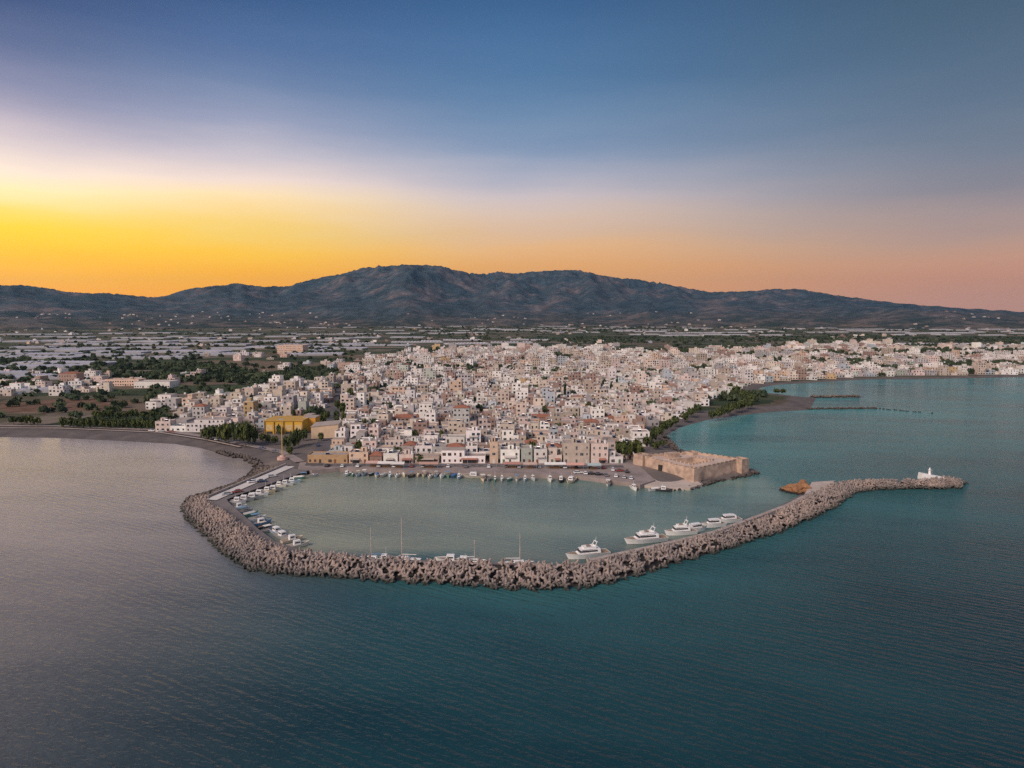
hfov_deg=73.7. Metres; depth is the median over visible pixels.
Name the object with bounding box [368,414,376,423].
town house
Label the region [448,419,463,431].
town house
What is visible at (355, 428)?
town house
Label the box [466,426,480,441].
town house
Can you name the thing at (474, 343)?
greenhouse
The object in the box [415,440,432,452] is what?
town house
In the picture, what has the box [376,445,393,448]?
town house
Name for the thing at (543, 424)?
town house
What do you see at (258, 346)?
greenhouse
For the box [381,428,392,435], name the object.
town house
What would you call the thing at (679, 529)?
motor yacht
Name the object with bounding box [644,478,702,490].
fort forecourt
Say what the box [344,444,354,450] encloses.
town house
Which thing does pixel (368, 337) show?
greenhouse
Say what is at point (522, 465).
road
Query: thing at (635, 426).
town house
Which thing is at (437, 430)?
town house
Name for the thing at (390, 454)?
town house
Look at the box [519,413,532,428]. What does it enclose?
town house
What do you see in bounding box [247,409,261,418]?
town house
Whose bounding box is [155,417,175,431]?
town house
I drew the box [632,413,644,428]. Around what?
town house
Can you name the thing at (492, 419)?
town house
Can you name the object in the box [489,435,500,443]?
town house
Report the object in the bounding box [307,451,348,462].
town house
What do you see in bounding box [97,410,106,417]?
shore tree
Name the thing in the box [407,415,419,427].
town house
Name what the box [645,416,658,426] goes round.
town house
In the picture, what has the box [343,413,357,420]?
town house
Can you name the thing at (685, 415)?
shore tree
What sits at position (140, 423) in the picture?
shore tree
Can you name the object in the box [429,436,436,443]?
town house
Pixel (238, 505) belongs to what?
fishing boat
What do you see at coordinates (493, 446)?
town house
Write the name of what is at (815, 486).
concrete apron
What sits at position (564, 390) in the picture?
conifer tree
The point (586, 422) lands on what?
town house
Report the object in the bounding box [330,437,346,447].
town house
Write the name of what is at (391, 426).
town house
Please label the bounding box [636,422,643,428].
town house
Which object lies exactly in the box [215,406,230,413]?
town house
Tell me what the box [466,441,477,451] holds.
town house
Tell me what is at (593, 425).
town house
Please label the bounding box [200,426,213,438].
shore tree
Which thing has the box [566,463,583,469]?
quay awning
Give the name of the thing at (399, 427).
town house
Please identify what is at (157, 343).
greenhouse
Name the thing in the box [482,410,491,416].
town house
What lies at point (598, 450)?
town house
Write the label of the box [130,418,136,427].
shore tree
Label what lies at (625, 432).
town house
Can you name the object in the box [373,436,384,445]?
town house
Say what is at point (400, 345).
greenhouse
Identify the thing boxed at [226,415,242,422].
town house
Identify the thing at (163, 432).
beach path
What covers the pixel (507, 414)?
town house
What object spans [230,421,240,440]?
shore tree
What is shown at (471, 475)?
fishing boat
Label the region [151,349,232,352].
greenhouse
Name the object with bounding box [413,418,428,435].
town house
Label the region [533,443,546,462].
town house
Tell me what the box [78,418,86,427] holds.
shore tree
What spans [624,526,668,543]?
motor yacht
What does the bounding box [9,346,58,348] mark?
greenhouse
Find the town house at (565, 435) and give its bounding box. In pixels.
[560,432,569,437]
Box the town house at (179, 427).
[170,423,185,431]
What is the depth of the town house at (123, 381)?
764.06 m
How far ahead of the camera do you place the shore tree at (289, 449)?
383.84 m
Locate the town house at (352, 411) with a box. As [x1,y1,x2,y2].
[345,410,357,413]
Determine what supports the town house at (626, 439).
on the land
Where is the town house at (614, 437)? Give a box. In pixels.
[609,435,618,441]
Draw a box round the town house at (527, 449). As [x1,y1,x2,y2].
[521,445,531,462]
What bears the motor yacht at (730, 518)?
on the sea
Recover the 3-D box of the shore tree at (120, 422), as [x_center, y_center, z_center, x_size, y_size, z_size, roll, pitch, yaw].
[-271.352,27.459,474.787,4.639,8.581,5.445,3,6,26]
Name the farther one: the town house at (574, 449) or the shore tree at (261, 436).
the shore tree at (261, 436)
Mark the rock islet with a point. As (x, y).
(802, 486)
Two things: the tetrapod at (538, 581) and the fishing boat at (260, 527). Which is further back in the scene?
the fishing boat at (260, 527)
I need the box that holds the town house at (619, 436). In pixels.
[609,434,624,438]
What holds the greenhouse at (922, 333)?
on the land
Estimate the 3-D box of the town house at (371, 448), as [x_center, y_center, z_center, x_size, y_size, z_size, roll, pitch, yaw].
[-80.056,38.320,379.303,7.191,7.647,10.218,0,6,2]
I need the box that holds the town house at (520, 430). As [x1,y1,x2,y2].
[516,427,525,434]
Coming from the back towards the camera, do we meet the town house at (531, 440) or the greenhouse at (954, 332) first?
the greenhouse at (954, 332)
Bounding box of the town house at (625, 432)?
[619,426,632,438]
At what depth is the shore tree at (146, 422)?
471.08 m
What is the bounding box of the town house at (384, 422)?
[375,419,389,425]
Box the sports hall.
[263,416,308,433]
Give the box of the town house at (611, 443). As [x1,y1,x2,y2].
[602,439,618,453]
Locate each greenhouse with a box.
[0,349,40,352]
[0,352,82,355]
[0,355,89,358]
[0,364,84,368]
[0,370,31,374]
[2,340,40,341]
[5,373,58,379]
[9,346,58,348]
[10,360,115,365]
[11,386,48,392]
[32,333,75,334]
[40,339,95,341]
[45,343,95,344]
[45,347,124,350]
[54,349,94,351]
[57,336,95,337]
[74,353,110,356]
[83,350,152,353]
[87,341,113,342]
[92,343,141,344]
[98,333,132,333]
[104,353,144,356]
[110,339,131,340]
[112,355,189,358]
[129,346,187,348]
[130,337,170,338]
[130,340,178,341]
[140,332,177,333]
[140,343,175,344]
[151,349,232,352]
[170,352,223,355]
[175,343,202,344]
[178,340,225,341]
[184,337,216,338]
[205,343,251,345]
[211,347,250,349]
[221,352,252,354]
[246,345,276,347]
[249,340,280,341]
[265,336,300,336]
[279,352,343,355]
[291,340,315,341]
[313,343,358,344]
[324,347,368,349]
[325,337,355,338]
[342,344,385,345]
[354,336,381,337]
[387,344,412,345]
[390,336,425,337]
[391,341,442,342]
[443,339,481,340]
[443,342,489,344]
[450,332,485,333]
[491,341,532,342]
[636,331,667,331]
[659,335,700,335]
[686,332,722,332]
[723,334,749,335]
[760,334,789,335]
[825,331,847,332]
[873,331,909,332]
[905,333,939,333]
[931,332,974,333]
[978,334,1006,335]
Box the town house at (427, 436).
[424,433,438,441]
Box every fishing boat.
[228,497,246,503]
[234,499,246,509]
[238,506,252,513]
[240,492,263,498]
[240,495,254,500]
[242,510,257,516]
[248,513,265,521]
[250,489,268,495]
[252,517,271,525]
[257,521,271,529]
[261,524,271,532]
[262,483,275,492]
[263,485,282,490]
[268,526,281,532]
[272,530,288,538]
[274,481,285,486]
[276,475,293,485]
[280,534,302,543]
[287,539,309,547]
[288,474,300,482]
[293,475,305,478]
[299,472,312,477]
[344,468,351,476]
[378,553,387,558]
[435,554,458,560]
[451,555,468,560]
[461,471,485,477]
[547,475,552,481]
[558,476,563,482]
[566,476,576,483]
[629,482,636,490]
[648,487,660,491]
[655,486,672,491]
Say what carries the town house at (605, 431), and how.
on the land
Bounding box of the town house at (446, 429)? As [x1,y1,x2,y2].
[437,426,447,432]
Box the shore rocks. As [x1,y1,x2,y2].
[190,394,932,497]
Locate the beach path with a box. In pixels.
[64,428,240,446]
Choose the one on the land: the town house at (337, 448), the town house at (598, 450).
the town house at (337, 448)
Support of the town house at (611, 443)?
on the land
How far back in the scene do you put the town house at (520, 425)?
456.49 m
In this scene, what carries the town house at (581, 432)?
on the land
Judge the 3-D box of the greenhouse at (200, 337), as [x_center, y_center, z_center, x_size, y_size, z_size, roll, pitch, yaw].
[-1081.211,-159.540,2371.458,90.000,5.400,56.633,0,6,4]
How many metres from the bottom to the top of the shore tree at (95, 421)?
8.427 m
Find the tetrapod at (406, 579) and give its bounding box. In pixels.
[402,575,410,580]
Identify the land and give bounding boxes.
[0,327,1023,484]
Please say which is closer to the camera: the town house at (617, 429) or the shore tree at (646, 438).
the shore tree at (646, 438)
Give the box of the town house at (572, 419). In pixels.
[561,416,575,423]
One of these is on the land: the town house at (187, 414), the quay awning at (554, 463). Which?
the town house at (187, 414)
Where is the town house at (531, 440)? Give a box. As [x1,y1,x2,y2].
[524,439,537,443]
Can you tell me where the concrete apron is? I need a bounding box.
[804,481,834,494]
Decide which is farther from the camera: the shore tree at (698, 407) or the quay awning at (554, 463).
the shore tree at (698, 407)
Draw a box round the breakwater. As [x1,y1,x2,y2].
[206,467,953,587]
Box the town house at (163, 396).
[150,392,176,400]
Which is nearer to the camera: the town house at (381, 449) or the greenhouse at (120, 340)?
the town house at (381, 449)
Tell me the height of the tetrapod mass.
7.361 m
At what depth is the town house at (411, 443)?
395.83 m
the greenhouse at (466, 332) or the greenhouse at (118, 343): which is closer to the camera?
the greenhouse at (118, 343)
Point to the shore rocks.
(258, 466)
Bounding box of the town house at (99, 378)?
[91,374,108,382]
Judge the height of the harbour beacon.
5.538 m
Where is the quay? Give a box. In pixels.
[298,460,654,488]
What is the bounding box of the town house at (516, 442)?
[511,439,528,458]
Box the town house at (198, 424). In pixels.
[186,416,231,431]
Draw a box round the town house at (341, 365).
[327,362,359,368]
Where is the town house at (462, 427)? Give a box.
[458,423,470,433]
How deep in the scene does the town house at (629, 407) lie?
499.62 m
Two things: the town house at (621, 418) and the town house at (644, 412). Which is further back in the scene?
the town house at (644, 412)
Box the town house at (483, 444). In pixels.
[473,442,488,450]
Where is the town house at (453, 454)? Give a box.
[441,447,485,462]
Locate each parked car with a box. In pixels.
[221,491,231,494]
[231,489,241,492]
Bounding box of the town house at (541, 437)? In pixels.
[531,432,545,443]
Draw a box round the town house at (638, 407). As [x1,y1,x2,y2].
[632,405,642,411]
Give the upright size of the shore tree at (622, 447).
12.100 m
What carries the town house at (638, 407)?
on the land
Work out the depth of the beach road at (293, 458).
441.69 m
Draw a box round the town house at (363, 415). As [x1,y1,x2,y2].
[357,413,368,419]
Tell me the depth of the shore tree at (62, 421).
478.74 m
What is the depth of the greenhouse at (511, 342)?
1955.56 m
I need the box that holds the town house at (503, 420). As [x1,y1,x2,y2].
[497,418,511,426]
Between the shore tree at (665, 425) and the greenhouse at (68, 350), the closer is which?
the shore tree at (665, 425)
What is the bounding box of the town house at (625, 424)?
[622,422,633,427]
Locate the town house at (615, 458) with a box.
[608,449,622,462]
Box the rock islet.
[779,479,811,494]
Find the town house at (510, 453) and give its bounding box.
[500,444,519,462]
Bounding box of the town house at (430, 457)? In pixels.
[415,453,439,462]
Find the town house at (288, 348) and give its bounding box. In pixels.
[277,344,308,353]
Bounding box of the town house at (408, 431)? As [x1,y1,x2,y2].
[399,426,413,435]
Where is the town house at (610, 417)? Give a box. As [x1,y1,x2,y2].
[604,415,613,420]
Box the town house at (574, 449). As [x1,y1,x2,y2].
[562,437,589,462]
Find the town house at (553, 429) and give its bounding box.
[549,424,557,434]
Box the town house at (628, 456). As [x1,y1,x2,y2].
[619,452,632,458]
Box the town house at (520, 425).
[517,423,528,429]
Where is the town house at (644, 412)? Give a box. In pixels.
[636,409,649,417]
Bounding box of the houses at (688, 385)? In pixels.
[0,311,1023,420]
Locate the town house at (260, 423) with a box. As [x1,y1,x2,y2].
[254,417,264,427]
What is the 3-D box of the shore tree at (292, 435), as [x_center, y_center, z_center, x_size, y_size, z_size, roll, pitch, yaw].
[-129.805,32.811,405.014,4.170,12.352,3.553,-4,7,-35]
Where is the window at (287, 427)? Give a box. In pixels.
[285,425,291,429]
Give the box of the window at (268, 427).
[266,425,272,429]
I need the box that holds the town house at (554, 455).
[548,443,561,461]
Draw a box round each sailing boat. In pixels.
[359,527,382,558]
[394,517,420,559]
[463,540,485,561]
[506,534,533,562]
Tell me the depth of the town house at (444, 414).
476.52 m
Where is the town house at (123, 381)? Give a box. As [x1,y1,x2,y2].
[105,377,145,385]
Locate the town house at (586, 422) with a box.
[583,418,598,425]
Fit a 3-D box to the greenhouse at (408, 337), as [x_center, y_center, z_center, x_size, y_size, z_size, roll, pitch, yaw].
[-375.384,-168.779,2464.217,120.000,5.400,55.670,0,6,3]
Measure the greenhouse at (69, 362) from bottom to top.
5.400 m
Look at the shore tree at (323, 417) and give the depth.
493.48 m
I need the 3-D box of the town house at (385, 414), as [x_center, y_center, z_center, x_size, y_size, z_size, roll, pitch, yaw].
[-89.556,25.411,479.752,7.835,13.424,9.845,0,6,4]
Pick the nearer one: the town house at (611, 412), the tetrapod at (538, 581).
the tetrapod at (538, 581)
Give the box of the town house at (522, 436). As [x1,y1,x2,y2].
[519,432,525,442]
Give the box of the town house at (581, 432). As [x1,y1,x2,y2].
[578,430,586,437]
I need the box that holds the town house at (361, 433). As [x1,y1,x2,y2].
[349,430,367,443]
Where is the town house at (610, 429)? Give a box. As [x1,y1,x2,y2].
[602,424,614,434]
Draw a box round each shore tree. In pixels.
[8,416,16,422]
[17,415,27,422]
[24,415,33,423]
[30,417,41,423]
[59,416,66,426]
[67,417,73,427]
[72,418,79,426]
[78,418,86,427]
[85,416,93,426]
[91,411,99,416]
[92,417,98,426]
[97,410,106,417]
[99,417,105,427]
[105,418,111,426]
[106,409,113,417]
[111,418,117,427]
[115,411,121,417]
[117,418,125,427]
[122,411,128,417]
[123,418,131,426]
[128,409,137,416]
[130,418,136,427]
[137,418,144,427]
[143,419,150,428]
[147,410,155,415]
[150,420,154,428]
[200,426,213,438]
[206,425,217,437]
[216,423,226,440]
[221,422,231,440]
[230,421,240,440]
[238,421,251,444]
[248,424,258,443]
[259,432,265,440]
[265,434,270,442]
[271,436,278,442]
[276,423,280,434]
[283,435,291,447]
[286,446,292,453]
[289,430,296,446]
[295,428,301,444]
[300,427,307,439]
[318,432,323,439]
[320,412,326,421]
[333,409,339,416]
[334,400,339,407]
[339,402,345,412]
[341,412,346,419]
[347,387,353,395]
[355,439,361,448]
[412,430,417,435]
[414,453,423,461]
[528,441,535,447]
[542,405,546,411]
[615,440,630,459]
[627,438,642,454]
[642,436,651,443]
[649,428,656,439]
[651,441,659,447]
[652,425,663,435]
[659,420,668,429]
[667,419,673,426]
[671,416,679,424]
[680,412,688,420]
[687,407,695,414]
[694,404,701,410]
[708,410,715,418]
[714,408,723,416]
[719,405,728,413]
[725,402,733,412]
[731,401,740,409]
[732,385,740,391]
[739,399,746,408]
[742,391,753,397]
[744,399,752,406]
[747,395,755,402]
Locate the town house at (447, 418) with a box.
[441,414,452,425]
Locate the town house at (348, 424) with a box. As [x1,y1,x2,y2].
[343,421,353,433]
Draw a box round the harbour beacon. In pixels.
[917,468,943,478]
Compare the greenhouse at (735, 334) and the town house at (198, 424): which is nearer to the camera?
the town house at (198, 424)
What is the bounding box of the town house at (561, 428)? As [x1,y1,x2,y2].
[548,426,564,432]
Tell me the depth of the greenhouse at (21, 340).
2063.96 m
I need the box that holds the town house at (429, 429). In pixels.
[419,426,435,435]
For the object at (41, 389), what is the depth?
696.43 m
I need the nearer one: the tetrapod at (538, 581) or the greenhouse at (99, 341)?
the tetrapod at (538, 581)
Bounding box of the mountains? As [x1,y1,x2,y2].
[0,264,1023,329]
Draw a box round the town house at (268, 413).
[262,410,274,416]
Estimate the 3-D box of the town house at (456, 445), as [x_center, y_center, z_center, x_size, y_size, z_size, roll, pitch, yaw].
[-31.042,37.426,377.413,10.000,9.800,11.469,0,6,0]
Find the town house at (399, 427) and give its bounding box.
[394,425,405,432]
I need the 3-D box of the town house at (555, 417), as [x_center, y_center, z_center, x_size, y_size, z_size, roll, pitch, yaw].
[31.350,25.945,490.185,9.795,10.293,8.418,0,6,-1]
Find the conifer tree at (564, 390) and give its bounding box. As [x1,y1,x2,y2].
[563,382,565,394]
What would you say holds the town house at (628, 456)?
on the land
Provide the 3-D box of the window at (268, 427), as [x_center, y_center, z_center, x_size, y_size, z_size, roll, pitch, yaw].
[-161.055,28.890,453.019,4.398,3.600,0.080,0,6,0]
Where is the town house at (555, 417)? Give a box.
[548,412,562,423]
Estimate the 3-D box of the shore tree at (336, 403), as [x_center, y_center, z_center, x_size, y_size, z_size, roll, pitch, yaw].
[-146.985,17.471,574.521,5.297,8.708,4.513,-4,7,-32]
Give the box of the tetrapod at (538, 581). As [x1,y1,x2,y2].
[535,576,540,584]
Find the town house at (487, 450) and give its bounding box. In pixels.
[479,448,489,458]
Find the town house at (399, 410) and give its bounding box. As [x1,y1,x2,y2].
[395,406,409,414]
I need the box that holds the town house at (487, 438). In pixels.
[485,433,499,441]
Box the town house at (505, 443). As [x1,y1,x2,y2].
[498,441,509,458]
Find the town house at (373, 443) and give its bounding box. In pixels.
[362,437,377,447]
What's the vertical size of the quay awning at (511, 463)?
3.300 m
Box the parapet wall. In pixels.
[207,463,286,495]
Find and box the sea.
[0,377,1023,767]
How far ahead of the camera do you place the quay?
345.82 m
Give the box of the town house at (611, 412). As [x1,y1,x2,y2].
[606,409,615,415]
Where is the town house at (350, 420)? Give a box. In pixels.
[343,418,357,423]
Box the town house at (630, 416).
[626,413,636,421]
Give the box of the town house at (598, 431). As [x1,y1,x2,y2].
[589,426,601,437]
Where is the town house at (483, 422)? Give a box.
[478,415,490,429]
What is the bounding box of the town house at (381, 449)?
[375,448,386,451]
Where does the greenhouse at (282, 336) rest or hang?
on the land
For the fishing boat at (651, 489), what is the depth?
313.08 m
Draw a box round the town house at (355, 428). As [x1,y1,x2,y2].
[350,423,367,437]
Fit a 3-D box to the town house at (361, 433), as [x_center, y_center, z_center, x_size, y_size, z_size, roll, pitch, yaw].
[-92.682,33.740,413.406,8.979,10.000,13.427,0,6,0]
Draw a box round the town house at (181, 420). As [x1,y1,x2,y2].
[174,417,195,423]
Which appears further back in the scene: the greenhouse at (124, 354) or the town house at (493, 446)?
the greenhouse at (124, 354)
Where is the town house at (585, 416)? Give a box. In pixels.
[579,413,589,418]
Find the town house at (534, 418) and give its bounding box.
[531,416,538,421]
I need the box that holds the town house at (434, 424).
[429,422,438,427]
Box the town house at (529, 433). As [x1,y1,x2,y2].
[522,427,531,437]
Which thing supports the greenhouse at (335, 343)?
on the land
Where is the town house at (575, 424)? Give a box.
[571,422,583,428]
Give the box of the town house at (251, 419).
[243,415,258,423]
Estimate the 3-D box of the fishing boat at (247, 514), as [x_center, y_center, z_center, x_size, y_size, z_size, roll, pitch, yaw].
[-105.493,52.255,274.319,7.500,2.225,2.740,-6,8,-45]
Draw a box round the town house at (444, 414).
[439,410,450,425]
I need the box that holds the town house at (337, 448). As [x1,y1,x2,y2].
[329,445,343,450]
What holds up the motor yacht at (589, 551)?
on the sea
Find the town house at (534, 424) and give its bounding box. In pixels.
[530,421,538,429]
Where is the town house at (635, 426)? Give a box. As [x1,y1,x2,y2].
[628,425,640,428]
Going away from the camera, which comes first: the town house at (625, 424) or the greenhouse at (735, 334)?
the town house at (625, 424)
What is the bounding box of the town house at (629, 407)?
[626,402,636,412]
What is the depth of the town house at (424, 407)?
486.68 m
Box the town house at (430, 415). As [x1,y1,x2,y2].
[425,409,436,421]
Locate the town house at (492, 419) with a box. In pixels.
[486,416,494,427]
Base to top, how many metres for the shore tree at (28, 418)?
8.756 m
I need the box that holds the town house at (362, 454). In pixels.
[349,446,370,462]
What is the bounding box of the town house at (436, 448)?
[432,444,447,458]
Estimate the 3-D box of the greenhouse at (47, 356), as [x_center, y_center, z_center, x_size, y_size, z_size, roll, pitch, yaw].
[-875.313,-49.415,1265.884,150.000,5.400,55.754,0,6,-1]
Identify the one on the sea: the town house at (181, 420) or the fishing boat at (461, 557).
the fishing boat at (461, 557)
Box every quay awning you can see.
[365,461,380,467]
[377,461,393,467]
[391,462,403,467]
[419,462,437,468]
[503,462,520,467]
[523,462,536,468]
[544,462,565,467]
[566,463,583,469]
[587,463,600,468]
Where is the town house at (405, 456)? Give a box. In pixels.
[399,448,415,462]
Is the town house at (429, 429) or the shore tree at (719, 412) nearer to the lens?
the town house at (429, 429)
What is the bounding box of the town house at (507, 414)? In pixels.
[501,412,514,417]
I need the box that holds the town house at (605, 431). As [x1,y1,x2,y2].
[600,427,612,435]
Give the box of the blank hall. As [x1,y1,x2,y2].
[311,420,341,438]
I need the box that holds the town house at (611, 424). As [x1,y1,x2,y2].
[607,422,618,429]
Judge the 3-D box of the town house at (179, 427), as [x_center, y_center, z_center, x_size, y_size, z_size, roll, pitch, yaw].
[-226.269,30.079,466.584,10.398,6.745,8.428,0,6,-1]
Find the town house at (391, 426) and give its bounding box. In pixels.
[386,424,395,433]
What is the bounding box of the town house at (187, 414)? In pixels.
[180,412,191,416]
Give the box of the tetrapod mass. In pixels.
[179,475,968,581]
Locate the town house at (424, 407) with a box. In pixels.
[419,402,432,418]
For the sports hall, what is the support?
on the land
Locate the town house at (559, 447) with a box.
[546,443,561,458]
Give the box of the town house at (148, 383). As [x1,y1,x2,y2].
[134,380,178,387]
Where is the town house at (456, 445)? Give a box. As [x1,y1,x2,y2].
[446,443,464,446]
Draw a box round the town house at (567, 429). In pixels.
[559,426,571,432]
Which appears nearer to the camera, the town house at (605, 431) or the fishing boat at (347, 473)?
the fishing boat at (347, 473)
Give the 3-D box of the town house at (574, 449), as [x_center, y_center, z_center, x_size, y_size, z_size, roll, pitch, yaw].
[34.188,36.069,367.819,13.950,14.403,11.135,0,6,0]
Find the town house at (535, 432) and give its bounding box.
[532,429,548,437]
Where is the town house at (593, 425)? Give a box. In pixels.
[587,422,602,432]
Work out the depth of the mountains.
5820.55 m
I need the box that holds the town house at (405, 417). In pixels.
[393,414,418,420]
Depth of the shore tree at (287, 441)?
399.33 m
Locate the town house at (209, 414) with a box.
[203,412,217,416]
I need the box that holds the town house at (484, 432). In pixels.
[481,426,491,440]
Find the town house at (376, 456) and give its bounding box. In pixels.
[369,451,383,460]
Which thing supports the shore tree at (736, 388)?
on the land
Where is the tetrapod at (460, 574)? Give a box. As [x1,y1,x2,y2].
[456,570,463,577]
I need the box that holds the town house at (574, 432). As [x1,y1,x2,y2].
[568,427,577,437]
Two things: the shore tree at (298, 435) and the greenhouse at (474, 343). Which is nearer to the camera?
the shore tree at (298, 435)
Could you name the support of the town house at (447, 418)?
on the land
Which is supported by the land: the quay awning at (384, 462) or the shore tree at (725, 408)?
the shore tree at (725, 408)
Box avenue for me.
[305,387,340,464]
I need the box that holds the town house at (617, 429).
[614,424,621,435]
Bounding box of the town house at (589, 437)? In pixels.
[586,435,597,440]
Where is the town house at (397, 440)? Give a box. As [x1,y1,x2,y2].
[385,435,404,445]
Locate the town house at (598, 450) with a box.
[589,437,607,462]
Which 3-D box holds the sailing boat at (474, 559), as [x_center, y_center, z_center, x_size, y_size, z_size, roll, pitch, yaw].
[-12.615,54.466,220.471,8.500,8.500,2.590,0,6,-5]
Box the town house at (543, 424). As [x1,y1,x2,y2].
[539,420,549,429]
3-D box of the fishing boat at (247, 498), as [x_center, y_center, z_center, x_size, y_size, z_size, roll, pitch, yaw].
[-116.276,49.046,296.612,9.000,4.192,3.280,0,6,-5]
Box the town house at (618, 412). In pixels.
[613,410,625,415]
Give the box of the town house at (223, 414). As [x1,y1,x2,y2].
[214,412,230,416]
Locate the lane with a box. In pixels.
[208,466,293,499]
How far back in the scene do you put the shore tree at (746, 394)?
628.00 m
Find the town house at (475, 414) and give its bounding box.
[471,410,479,423]
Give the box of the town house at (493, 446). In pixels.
[490,437,497,462]
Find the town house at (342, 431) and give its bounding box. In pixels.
[335,426,348,441]
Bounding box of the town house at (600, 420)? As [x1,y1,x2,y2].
[595,418,603,423]
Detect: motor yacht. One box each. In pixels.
[565,540,610,558]
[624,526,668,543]
[664,519,697,535]
[689,522,706,531]
[701,518,726,527]
[716,513,742,522]
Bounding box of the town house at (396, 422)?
[390,419,406,426]
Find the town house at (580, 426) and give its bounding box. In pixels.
[576,424,586,428]
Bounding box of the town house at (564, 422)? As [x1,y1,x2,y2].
[556,420,569,425]
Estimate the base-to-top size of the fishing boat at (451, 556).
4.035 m
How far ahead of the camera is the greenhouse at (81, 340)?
2087.36 m
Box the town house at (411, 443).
[403,441,417,448]
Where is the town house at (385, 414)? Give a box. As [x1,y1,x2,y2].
[377,410,391,422]
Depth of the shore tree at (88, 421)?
476.54 m
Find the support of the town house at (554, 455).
on the quay
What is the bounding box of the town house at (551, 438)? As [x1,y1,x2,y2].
[546,434,563,443]
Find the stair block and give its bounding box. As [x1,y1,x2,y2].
[303,415,319,430]
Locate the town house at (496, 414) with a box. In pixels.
[492,411,504,417]
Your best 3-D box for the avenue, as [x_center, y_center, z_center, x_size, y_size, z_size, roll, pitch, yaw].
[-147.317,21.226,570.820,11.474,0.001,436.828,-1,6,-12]
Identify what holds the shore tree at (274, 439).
on the land
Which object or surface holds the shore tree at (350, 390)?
on the land
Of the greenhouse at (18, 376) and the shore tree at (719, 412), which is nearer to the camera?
the shore tree at (719, 412)
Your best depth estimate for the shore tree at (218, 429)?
418.04 m
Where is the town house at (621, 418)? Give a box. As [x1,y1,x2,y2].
[614,414,628,423]
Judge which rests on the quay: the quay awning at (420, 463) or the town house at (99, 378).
the quay awning at (420, 463)
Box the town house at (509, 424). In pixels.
[499,420,514,439]
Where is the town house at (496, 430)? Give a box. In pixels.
[490,427,498,434]
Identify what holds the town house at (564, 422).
on the land
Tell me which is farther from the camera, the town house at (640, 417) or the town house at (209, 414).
the town house at (209, 414)
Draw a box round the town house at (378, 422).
[371,420,386,427]
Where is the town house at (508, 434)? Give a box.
[502,429,518,439]
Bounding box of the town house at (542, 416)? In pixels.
[529,414,549,422]
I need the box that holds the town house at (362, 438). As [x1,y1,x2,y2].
[358,437,372,444]
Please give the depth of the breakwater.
228.34 m
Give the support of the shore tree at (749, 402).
on the land
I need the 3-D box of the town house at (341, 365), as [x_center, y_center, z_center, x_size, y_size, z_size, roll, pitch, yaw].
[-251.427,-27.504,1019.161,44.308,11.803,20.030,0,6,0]
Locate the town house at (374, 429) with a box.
[368,423,380,437]
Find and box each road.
[0,425,303,461]
[311,464,623,467]
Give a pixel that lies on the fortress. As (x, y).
(693, 466)
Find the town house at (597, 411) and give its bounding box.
[590,405,603,418]
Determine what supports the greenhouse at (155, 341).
on the land
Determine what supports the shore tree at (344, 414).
on the land
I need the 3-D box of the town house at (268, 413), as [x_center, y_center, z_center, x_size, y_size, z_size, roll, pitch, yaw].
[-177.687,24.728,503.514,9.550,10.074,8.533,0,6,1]
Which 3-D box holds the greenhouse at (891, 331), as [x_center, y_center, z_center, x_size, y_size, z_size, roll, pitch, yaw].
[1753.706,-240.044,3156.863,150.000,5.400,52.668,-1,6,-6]
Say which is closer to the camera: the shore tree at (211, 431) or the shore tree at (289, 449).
the shore tree at (289, 449)
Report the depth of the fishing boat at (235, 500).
292.66 m
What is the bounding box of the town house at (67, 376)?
[58,372,83,381]
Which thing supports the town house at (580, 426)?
on the land
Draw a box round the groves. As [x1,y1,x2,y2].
[0,325,1023,425]
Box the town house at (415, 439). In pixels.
[406,436,420,442]
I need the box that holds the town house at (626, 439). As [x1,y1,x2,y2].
[619,437,634,453]
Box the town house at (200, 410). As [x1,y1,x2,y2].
[191,403,208,418]
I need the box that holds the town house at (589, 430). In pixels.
[585,427,592,434]
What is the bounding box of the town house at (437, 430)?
[435,426,451,433]
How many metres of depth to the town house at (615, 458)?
362.92 m
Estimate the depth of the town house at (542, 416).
497.56 m
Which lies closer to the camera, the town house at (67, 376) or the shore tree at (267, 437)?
the shore tree at (267, 437)
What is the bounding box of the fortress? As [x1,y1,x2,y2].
[633,450,748,481]
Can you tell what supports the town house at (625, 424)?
on the land
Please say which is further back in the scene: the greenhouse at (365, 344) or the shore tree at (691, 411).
the greenhouse at (365, 344)
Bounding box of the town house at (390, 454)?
[383,447,399,461]
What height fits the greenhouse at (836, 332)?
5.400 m
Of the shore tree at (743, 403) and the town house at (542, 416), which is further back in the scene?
the shore tree at (743, 403)
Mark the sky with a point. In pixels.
(865, 149)
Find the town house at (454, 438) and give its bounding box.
[445,434,465,445]
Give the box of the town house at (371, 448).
[364,445,375,452]
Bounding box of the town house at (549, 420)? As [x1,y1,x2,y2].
[544,417,552,425]
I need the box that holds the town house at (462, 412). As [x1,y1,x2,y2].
[453,405,470,424]
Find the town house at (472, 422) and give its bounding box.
[469,420,477,426]
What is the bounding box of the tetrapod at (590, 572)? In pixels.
[586,570,594,577]
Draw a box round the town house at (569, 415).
[566,413,578,418]
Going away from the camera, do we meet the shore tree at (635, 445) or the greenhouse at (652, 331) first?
the shore tree at (635, 445)
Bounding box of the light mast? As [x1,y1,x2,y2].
[277,419,287,460]
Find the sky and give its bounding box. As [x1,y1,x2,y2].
[0,0,1023,311]
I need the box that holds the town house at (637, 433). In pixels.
[630,429,649,446]

